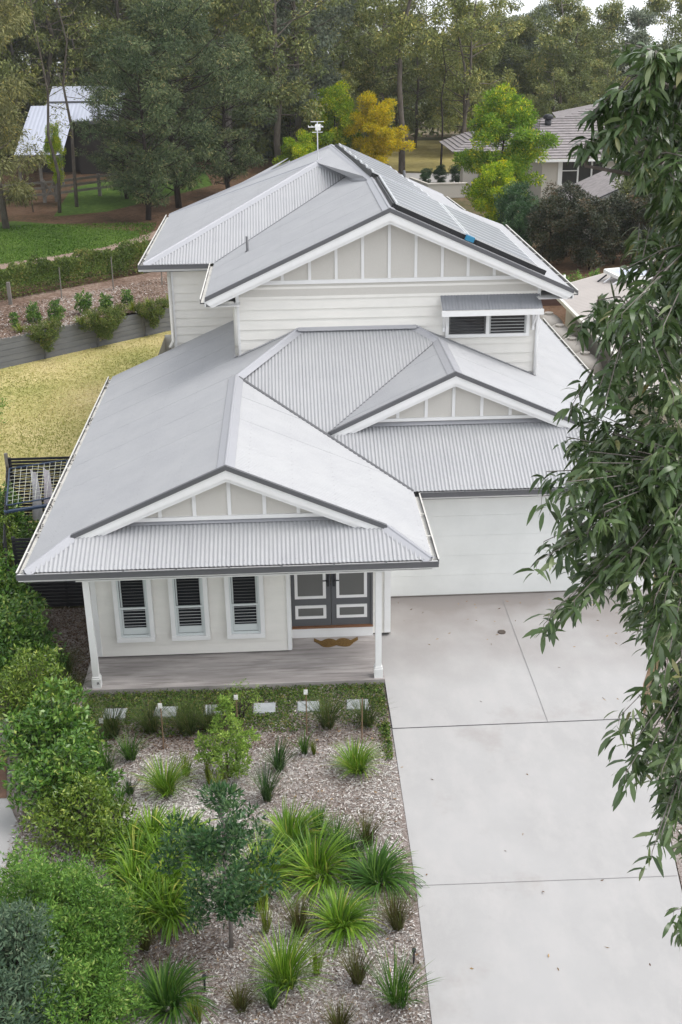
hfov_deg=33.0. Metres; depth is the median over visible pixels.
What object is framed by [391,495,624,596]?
garage door
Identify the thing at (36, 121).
barn
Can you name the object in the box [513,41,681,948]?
spotted gum
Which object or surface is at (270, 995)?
grass tussock
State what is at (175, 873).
grass tussock
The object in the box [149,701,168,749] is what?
garden stake
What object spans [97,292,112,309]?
terrace shrub
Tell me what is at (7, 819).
neighbour driveway
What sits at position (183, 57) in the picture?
understorey gum
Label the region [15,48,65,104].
gum tree
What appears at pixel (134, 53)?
dark conifer
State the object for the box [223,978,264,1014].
grass tussock
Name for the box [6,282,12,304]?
timber post
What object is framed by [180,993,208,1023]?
grass tussock
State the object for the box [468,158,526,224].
yellow shrub
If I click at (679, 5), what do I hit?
bushy gum
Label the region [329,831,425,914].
grass tussock
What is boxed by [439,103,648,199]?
neighbour house
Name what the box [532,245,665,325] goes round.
side garden
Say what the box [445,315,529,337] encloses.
window
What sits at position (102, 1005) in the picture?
rounded shrub
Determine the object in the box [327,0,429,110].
gum tree
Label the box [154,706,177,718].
stepping stone
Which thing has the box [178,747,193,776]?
grass tussock
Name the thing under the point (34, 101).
gum tree
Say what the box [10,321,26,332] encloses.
terrace tussock
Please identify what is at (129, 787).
grass tussock
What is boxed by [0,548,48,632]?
lilly pilly
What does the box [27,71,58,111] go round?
understorey gum
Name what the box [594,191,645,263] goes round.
screen shrub
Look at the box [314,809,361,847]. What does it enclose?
grass tussock
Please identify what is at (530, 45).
bushy gum
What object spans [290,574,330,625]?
front door
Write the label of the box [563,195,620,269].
screen shrub
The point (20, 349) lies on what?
retaining wall
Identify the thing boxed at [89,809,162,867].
grass tussock
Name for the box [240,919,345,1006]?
grass tussock
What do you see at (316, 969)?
grass tussock
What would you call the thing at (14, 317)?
terrace shrub
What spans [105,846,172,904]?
grass tussock
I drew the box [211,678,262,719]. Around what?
feathery shrub
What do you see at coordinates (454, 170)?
shrub
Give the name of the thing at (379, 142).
golden tree
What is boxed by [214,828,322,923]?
grass tussock
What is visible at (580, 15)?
bushy gum
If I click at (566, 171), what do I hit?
window
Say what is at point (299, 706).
stepping stone
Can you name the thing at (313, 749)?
grass tussock
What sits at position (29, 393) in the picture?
lawn
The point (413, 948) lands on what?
garden light
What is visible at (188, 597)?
window
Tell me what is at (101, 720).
garden stake
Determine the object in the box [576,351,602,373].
water tank
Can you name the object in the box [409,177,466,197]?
boundary wall
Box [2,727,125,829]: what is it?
lilly pilly
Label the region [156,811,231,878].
grass tussock
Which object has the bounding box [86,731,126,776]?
grass tussock
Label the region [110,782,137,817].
grass tussock
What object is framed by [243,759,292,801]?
grass tussock
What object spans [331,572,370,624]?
front door
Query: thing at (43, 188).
rail fence
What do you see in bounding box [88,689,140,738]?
grass tussock
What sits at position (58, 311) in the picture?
terrace shrub
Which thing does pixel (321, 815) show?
grass tussock
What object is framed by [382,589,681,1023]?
driveway
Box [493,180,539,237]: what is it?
screen shrub
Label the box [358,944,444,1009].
grass tussock
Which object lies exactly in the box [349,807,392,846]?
grass tussock
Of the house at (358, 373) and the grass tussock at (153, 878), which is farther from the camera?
the house at (358, 373)
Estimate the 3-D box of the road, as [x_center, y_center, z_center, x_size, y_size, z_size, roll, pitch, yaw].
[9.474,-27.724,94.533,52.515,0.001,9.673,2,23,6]
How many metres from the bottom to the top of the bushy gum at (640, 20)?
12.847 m
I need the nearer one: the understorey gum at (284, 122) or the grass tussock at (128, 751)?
the grass tussock at (128, 751)
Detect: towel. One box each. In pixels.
[30,470,42,520]
[43,468,51,509]
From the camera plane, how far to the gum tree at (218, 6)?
87.78 m
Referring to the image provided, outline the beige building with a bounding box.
[556,256,681,431]
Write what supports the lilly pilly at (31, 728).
on the garden bed at (416, 923)
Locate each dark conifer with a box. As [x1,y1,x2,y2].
[66,32,213,219]
[74,70,163,198]
[84,0,262,207]
[168,32,285,188]
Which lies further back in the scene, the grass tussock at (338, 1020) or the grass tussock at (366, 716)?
the grass tussock at (366, 716)
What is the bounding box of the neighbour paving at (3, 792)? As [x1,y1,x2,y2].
[0,750,6,797]
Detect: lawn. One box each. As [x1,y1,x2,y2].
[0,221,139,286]
[0,331,330,578]
[54,172,211,215]
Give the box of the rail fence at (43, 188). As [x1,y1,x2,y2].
[4,173,178,202]
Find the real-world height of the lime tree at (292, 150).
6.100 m
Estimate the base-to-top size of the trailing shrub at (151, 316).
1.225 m
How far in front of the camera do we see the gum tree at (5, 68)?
90.88 m
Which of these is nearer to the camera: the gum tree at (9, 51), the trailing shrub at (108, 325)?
the trailing shrub at (108, 325)
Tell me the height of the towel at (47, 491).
1.350 m
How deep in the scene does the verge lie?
106.41 m
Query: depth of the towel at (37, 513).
28.57 m
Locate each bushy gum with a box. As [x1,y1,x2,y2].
[426,0,518,123]
[465,23,544,130]
[498,0,558,54]
[501,13,569,120]
[522,67,582,159]
[533,5,622,108]
[563,0,632,108]
[578,58,630,158]
[580,6,625,55]
[588,5,673,97]
[619,0,681,55]
[649,0,681,48]
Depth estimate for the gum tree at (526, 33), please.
107.18 m
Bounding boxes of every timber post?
[4,453,13,500]
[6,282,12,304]
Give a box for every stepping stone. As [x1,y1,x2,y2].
[103,708,126,719]
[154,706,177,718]
[204,705,225,716]
[253,702,275,714]
[297,701,319,713]
[347,699,368,710]
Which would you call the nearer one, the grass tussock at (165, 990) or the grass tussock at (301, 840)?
the grass tussock at (165, 990)
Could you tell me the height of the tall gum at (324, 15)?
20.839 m
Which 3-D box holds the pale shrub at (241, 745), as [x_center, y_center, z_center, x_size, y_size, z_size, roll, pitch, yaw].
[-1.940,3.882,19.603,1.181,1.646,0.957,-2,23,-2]
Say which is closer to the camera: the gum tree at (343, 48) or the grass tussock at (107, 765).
the grass tussock at (107, 765)
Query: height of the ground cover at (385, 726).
0.183 m
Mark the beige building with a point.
(591, 289)
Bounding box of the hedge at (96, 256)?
[0,238,149,301]
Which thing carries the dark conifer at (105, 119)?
on the park lawn at (90, 201)
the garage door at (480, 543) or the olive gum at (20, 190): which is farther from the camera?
the olive gum at (20, 190)
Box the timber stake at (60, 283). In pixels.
[58,267,62,298]
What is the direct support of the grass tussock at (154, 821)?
on the garden bed at (416, 923)
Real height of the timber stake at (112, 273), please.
1.451 m
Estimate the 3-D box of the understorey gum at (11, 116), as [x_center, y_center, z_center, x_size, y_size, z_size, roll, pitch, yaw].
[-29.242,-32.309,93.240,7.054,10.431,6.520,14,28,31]
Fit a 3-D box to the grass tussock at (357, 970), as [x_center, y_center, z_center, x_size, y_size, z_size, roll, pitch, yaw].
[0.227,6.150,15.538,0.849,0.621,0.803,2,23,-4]
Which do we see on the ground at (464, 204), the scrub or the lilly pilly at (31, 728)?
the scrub
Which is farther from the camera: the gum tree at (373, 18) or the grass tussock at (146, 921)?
the gum tree at (373, 18)
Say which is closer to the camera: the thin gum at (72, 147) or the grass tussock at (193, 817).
the grass tussock at (193, 817)
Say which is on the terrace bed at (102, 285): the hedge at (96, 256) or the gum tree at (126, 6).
the hedge at (96, 256)
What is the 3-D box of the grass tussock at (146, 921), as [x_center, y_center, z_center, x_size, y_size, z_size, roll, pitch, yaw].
[-2.902,5.676,16.753,1.403,0.611,1.382,3,25,-4]
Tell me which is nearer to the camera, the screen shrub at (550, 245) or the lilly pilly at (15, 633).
the lilly pilly at (15, 633)
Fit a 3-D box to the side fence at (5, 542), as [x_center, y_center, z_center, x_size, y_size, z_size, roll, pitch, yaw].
[-7.990,0.480,27.677,0.020,1.590,4.893,-6,24,-13]
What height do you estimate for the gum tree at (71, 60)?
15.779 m
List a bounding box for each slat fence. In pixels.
[8,456,69,520]
[11,536,83,606]
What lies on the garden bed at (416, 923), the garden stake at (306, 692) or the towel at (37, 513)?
the garden stake at (306, 692)
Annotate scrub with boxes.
[42,73,562,136]
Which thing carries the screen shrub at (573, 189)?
on the side garden
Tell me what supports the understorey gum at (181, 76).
on the park ground at (48, 210)
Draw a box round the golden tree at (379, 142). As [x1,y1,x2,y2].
[342,91,415,163]
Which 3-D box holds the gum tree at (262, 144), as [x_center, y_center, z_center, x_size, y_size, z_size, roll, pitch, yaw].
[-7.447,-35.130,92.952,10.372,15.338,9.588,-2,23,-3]
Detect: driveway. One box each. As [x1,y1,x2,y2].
[0,798,19,881]
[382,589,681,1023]
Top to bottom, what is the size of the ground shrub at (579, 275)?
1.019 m
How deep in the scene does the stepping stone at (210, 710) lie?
21.82 m
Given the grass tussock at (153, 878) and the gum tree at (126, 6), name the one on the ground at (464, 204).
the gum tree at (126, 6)
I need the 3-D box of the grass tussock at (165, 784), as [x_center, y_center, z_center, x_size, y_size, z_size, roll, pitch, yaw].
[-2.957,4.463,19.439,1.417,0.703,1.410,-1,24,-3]
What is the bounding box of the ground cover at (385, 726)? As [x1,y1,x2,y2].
[81,682,393,760]
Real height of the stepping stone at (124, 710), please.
0.082 m
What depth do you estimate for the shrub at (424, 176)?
87.07 m
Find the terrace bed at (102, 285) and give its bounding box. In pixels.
[0,272,168,338]
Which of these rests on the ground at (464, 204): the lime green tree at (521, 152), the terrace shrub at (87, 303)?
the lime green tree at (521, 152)
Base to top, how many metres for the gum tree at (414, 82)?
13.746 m
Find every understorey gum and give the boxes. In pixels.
[0,71,24,163]
[0,99,30,156]
[18,71,39,115]
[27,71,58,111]
[125,73,177,156]
[145,49,205,153]
[161,46,220,151]
[211,97,262,162]
[233,99,275,159]
[257,56,319,157]
[269,48,320,154]
[306,70,362,148]
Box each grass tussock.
[50,644,89,673]
[50,664,91,694]
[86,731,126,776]
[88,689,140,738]
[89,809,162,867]
[95,825,167,889]
[104,869,185,946]
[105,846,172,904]
[108,729,150,761]
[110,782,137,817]
[112,862,187,929]
[114,691,183,734]
[118,945,222,1023]
[119,800,183,857]
[120,775,140,794]
[121,822,204,882]
[125,847,206,909]
[128,749,199,799]
[128,872,206,946]
[133,925,159,951]
[143,804,221,860]
[152,687,215,736]
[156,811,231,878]
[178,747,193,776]
[179,696,222,731]
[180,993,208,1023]
[198,754,216,784]
[203,764,230,790]
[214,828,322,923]
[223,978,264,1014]
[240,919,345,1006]
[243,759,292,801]
[244,796,340,876]
[244,861,280,910]
[253,969,291,1009]
[254,893,275,934]
[256,731,300,770]
[264,815,370,911]
[269,891,323,936]
[274,825,326,861]
[292,728,316,754]
[294,686,364,729]
[295,799,345,837]
[299,883,388,961]
[306,941,327,975]
[308,740,316,755]
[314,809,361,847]
[315,991,361,1023]
[322,733,390,784]
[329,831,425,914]
[330,822,377,861]
[330,938,386,986]
[342,686,395,726]
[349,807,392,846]
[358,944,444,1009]
[370,886,420,930]
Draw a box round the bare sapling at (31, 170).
[20,136,36,211]
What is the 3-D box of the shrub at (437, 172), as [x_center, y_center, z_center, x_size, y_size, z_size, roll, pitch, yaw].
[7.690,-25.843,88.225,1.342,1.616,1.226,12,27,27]
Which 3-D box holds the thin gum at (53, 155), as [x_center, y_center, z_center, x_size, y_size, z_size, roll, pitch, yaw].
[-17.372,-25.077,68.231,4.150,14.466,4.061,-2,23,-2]
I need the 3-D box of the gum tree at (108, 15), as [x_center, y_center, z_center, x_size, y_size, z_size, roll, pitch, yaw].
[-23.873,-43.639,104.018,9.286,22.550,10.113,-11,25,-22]
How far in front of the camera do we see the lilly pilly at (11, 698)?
20.88 m
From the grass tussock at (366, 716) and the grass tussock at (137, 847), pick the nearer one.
the grass tussock at (137, 847)
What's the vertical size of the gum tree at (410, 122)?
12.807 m
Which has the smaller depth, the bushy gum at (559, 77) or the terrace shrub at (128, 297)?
the terrace shrub at (128, 297)
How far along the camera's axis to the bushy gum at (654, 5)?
113.89 m
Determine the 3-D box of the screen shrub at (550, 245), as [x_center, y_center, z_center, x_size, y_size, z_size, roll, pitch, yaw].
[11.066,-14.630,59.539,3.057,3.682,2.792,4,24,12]
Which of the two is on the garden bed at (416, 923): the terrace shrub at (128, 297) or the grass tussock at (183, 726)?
the grass tussock at (183, 726)
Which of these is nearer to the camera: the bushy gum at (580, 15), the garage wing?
the garage wing
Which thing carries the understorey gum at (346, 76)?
on the verge
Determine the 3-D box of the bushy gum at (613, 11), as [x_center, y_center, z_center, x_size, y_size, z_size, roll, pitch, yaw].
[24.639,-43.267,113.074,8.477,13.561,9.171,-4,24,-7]
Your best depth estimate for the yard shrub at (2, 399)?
37.12 m
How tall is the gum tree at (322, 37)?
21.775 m
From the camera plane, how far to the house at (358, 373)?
25.62 m
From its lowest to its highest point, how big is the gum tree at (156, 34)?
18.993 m
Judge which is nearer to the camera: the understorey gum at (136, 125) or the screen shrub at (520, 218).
the screen shrub at (520, 218)
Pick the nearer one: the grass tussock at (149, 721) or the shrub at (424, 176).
the grass tussock at (149, 721)
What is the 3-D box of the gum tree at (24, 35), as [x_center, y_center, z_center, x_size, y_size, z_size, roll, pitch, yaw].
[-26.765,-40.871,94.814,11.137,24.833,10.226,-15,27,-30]
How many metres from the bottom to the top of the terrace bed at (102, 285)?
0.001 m
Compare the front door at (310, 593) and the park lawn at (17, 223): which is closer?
the front door at (310, 593)
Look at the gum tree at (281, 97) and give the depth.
86.82 m
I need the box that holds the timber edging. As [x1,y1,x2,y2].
[541,299,560,305]
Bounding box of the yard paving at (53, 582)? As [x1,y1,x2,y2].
[16,522,84,607]
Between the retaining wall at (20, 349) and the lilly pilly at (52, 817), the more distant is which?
the retaining wall at (20, 349)
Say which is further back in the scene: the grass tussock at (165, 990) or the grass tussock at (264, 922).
the grass tussock at (264, 922)
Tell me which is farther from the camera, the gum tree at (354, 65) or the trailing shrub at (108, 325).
the gum tree at (354, 65)
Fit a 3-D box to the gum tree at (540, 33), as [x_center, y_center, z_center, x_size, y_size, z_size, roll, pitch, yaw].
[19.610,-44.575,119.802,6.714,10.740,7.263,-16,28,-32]
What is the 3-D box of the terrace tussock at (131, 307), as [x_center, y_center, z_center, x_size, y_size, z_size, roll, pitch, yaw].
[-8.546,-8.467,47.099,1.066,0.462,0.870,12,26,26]
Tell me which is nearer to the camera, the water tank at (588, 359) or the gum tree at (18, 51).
the water tank at (588, 359)
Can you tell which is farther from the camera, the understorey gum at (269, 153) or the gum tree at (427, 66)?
the gum tree at (427, 66)
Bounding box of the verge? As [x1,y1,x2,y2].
[385,140,599,171]
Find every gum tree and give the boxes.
[0,0,47,122]
[0,0,53,159]
[0,4,34,159]
[0,43,16,93]
[7,0,63,99]
[8,2,87,91]
[11,0,101,90]
[12,0,125,103]
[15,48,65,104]
[46,0,121,75]
[57,0,158,143]
[73,0,158,93]
[78,10,123,45]
[115,0,209,90]
[121,0,216,94]
[148,0,250,126]
[170,0,290,163]
[186,0,311,159]
[200,1,269,149]
[215,0,348,163]
[242,0,359,143]
[253,11,307,145]
[267,0,375,130]
[318,12,394,136]
[323,0,415,110]
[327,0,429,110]
[330,0,406,56]
[363,5,427,128]
[379,8,454,147]
[409,25,444,134]
[413,0,522,133]
[443,12,506,130]
[470,8,530,108]
[472,15,553,128]
[502,0,609,117]
[510,8,551,39]
[514,30,549,93]
[521,21,582,111]
[566,16,631,102]
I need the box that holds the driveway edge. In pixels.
[385,684,431,1022]
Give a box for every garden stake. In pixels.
[98,716,105,732]
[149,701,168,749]
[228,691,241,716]
[301,688,311,734]
[354,697,369,740]
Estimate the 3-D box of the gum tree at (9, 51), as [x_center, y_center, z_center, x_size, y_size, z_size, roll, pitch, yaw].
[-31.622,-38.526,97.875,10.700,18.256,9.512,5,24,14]
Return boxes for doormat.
[314,637,357,646]
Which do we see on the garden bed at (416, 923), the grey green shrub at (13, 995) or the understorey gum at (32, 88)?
the grey green shrub at (13, 995)
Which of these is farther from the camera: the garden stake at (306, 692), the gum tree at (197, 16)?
the gum tree at (197, 16)
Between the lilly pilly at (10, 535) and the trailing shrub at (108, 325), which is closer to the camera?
the lilly pilly at (10, 535)
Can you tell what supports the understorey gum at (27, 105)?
on the park ground at (48, 210)
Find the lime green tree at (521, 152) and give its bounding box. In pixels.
[451,81,562,211]
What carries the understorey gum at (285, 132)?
on the park ground at (48, 210)
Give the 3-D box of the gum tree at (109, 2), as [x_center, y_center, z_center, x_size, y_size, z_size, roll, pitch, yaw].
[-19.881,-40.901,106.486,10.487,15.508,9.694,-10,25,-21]
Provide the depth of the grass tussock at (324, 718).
21.24 m
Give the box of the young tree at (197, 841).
[149,779,284,948]
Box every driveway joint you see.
[393,718,638,728]
[416,602,661,885]
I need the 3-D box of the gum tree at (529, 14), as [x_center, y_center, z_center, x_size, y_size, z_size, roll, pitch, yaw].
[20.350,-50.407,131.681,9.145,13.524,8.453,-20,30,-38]
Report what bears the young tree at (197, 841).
on the garden bed at (416, 923)
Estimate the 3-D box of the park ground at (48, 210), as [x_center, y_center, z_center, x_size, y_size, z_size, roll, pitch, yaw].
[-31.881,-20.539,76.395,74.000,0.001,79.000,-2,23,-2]
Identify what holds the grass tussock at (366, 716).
on the garden bed at (416, 923)
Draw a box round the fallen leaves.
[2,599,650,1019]
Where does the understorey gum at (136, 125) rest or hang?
on the park ground at (48, 210)
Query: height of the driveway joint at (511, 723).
0.001 m
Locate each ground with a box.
[0,140,400,299]
[26,122,681,889]
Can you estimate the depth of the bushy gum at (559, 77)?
99.90 m
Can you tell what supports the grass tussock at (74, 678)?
on the garden bed at (416, 923)
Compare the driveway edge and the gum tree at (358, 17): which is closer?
the driveway edge
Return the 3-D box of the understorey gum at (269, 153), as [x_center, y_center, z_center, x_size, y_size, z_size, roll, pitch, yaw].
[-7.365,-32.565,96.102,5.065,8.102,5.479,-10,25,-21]
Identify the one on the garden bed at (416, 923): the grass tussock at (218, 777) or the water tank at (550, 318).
the grass tussock at (218, 777)
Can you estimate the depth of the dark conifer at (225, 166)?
74.91 m
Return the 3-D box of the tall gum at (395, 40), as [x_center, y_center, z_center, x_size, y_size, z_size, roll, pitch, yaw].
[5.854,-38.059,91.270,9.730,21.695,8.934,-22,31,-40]
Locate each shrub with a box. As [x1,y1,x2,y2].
[0,398,13,435]
[0,827,150,1014]
[0,894,83,1023]
[0,937,152,1023]
[8,312,19,326]
[24,316,65,352]
[25,300,42,322]
[46,298,65,319]
[74,288,92,312]
[75,300,127,340]
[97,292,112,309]
[120,289,134,305]
[133,295,168,328]
[193,693,261,779]
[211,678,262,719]
[419,168,432,182]
[432,164,448,182]
[448,164,459,182]
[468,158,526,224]
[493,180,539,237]
[501,200,541,247]
[525,191,576,262]
[541,179,596,255]
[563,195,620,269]
[564,268,601,281]
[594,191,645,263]
[611,159,673,241]
[621,187,663,260]
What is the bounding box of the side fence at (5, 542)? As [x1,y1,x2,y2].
[3,467,12,573]
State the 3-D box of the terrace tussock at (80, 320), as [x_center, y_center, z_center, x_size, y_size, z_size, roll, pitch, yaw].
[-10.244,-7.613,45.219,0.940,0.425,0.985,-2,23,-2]
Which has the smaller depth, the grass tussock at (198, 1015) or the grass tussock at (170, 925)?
the grass tussock at (198, 1015)
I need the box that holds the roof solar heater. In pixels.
[597,267,652,284]
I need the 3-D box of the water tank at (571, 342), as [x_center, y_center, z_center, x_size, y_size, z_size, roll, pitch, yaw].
[7.784,-4.757,38.719,0.860,2.120,1.700,-2,23,-2]
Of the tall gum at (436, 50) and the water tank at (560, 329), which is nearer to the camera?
the water tank at (560, 329)
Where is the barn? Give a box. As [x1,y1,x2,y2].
[14,86,128,184]
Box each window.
[111,580,155,642]
[167,578,210,640]
[224,576,264,638]
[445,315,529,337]
[557,161,606,185]
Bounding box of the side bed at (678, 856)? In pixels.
[644,593,681,884]
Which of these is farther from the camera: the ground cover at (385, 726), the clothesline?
the clothesline
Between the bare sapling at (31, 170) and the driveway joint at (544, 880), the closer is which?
the driveway joint at (544, 880)
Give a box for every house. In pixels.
[16,121,656,695]
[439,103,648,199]
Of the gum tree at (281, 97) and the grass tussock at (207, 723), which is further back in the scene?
the gum tree at (281, 97)
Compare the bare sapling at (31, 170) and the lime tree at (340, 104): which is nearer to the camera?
the bare sapling at (31, 170)
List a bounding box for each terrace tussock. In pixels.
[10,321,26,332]
[72,315,89,323]
[124,301,138,310]
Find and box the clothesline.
[4,459,67,564]
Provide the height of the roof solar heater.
0.538 m
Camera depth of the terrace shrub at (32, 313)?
45.35 m
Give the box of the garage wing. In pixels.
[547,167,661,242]
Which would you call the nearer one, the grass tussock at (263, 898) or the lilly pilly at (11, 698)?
the grass tussock at (263, 898)
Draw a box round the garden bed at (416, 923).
[0,608,431,1023]
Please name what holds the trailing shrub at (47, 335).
on the retaining wall at (20, 349)
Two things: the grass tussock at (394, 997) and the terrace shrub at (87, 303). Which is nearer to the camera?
the grass tussock at (394, 997)
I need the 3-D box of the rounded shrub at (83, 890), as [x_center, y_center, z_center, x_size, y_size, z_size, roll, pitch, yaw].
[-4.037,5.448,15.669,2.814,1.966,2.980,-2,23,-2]
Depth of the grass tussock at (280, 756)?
20.09 m
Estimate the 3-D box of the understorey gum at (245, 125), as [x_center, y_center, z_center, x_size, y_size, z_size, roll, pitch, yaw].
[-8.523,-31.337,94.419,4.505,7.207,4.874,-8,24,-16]
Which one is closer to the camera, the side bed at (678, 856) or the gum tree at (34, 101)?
the side bed at (678, 856)
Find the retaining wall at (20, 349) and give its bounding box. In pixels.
[0,307,170,368]
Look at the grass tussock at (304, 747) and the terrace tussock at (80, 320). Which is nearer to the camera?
the grass tussock at (304, 747)
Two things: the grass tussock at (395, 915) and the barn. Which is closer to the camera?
the grass tussock at (395, 915)
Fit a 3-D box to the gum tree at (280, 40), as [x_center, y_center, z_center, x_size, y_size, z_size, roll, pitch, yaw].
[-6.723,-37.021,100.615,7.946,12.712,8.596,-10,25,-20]
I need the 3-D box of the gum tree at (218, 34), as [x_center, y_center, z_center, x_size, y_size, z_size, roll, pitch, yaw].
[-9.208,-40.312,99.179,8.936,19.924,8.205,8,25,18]
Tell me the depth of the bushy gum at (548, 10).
118.10 m
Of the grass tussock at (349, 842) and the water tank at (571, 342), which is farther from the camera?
the water tank at (571, 342)
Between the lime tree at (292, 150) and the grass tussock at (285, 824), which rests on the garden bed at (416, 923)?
the grass tussock at (285, 824)
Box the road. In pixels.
[406,173,459,181]
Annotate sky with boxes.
[18,0,681,71]
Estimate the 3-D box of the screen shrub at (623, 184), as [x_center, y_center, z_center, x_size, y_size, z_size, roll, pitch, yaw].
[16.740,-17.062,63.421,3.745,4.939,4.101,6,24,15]
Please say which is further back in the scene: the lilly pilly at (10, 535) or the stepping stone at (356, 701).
the lilly pilly at (10, 535)
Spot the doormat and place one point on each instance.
(342, 642)
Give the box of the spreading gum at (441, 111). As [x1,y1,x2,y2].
[423,15,464,170]
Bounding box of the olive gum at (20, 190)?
[0,0,51,228]
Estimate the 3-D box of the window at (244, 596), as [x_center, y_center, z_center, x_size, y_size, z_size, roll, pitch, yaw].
[-1.934,1.800,23.085,0.770,1.620,0.127,-2,23,-2]
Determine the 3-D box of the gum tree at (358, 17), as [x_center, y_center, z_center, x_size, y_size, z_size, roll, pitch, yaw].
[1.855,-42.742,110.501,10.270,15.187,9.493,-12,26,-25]
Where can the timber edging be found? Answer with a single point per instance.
(550, 302)
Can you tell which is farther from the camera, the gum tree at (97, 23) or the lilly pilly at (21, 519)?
the gum tree at (97, 23)
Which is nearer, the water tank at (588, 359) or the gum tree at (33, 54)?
the water tank at (588, 359)
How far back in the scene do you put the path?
59.85 m
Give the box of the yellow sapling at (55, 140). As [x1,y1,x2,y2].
[43,123,66,184]
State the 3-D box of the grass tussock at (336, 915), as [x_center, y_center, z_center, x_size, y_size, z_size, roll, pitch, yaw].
[0.031,5.711,16.535,1.408,0.646,1.469,1,23,-4]
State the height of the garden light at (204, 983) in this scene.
0.260 m
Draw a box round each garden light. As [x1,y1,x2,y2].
[202,974,205,990]
[412,947,415,963]
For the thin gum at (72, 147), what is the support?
on the park lawn at (90, 201)
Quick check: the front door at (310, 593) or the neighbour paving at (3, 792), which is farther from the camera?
the front door at (310, 593)
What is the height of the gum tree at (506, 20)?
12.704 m
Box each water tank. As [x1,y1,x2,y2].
[540,311,562,325]
[551,323,574,338]
[563,337,587,353]
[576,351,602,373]
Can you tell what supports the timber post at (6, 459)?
on the lawn at (29, 393)
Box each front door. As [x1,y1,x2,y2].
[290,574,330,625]
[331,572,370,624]
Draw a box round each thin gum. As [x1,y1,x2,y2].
[17,0,84,212]
[26,0,98,206]
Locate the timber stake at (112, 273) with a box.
[110,257,113,289]
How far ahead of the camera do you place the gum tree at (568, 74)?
115.92 m
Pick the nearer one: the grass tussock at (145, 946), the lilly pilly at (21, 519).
the grass tussock at (145, 946)
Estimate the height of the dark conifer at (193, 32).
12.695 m
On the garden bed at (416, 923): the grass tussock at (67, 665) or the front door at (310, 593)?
the grass tussock at (67, 665)
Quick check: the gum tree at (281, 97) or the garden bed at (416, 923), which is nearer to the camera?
the garden bed at (416, 923)
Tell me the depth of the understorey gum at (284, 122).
95.71 m
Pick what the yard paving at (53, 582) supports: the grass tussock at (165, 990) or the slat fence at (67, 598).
the slat fence at (67, 598)
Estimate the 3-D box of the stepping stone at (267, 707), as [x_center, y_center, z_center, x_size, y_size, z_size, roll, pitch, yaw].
[-1.459,3.760,21.909,0.426,0.082,0.350,-2,23,-2]
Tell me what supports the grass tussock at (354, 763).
on the garden bed at (416, 923)
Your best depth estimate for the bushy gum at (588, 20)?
121.42 m
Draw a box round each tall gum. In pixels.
[239,0,359,129]
[347,0,456,174]
[405,0,525,144]
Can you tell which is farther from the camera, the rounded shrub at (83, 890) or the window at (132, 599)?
the window at (132, 599)
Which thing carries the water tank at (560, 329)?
on the ground at (464, 204)
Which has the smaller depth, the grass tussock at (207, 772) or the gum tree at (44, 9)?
the grass tussock at (207, 772)
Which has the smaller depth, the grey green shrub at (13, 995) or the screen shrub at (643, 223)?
the grey green shrub at (13, 995)
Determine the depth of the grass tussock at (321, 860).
17.50 m
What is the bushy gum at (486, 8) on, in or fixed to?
on the verge
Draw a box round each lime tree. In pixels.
[272,128,316,165]
[304,80,363,149]
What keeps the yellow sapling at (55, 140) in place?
on the park lawn at (90, 201)
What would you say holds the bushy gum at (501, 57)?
on the verge
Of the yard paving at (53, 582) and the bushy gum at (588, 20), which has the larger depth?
the bushy gum at (588, 20)
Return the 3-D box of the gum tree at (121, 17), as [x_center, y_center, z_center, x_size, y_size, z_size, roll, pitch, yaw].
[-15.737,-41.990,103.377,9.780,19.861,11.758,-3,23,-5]
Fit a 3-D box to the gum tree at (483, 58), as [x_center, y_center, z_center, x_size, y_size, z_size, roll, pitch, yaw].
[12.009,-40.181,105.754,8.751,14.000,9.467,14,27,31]
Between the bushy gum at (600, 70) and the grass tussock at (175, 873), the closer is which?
the grass tussock at (175, 873)
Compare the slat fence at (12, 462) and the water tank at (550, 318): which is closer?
the slat fence at (12, 462)
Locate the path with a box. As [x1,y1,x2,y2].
[0,230,156,268]
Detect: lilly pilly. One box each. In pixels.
[0,481,39,548]
[0,509,23,579]
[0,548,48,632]
[0,587,69,685]
[0,639,90,729]
[0,675,112,780]
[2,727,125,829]
[19,768,141,864]
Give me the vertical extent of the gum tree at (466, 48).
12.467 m
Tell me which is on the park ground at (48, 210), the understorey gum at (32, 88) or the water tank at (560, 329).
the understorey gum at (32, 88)
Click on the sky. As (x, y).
(656, 31)
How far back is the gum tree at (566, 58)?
105.01 m
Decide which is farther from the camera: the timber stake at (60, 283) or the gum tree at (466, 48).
the gum tree at (466, 48)
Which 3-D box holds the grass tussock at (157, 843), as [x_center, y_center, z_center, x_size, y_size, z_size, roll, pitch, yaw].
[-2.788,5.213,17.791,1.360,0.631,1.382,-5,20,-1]
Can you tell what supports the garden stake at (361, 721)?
on the garden bed at (416, 923)

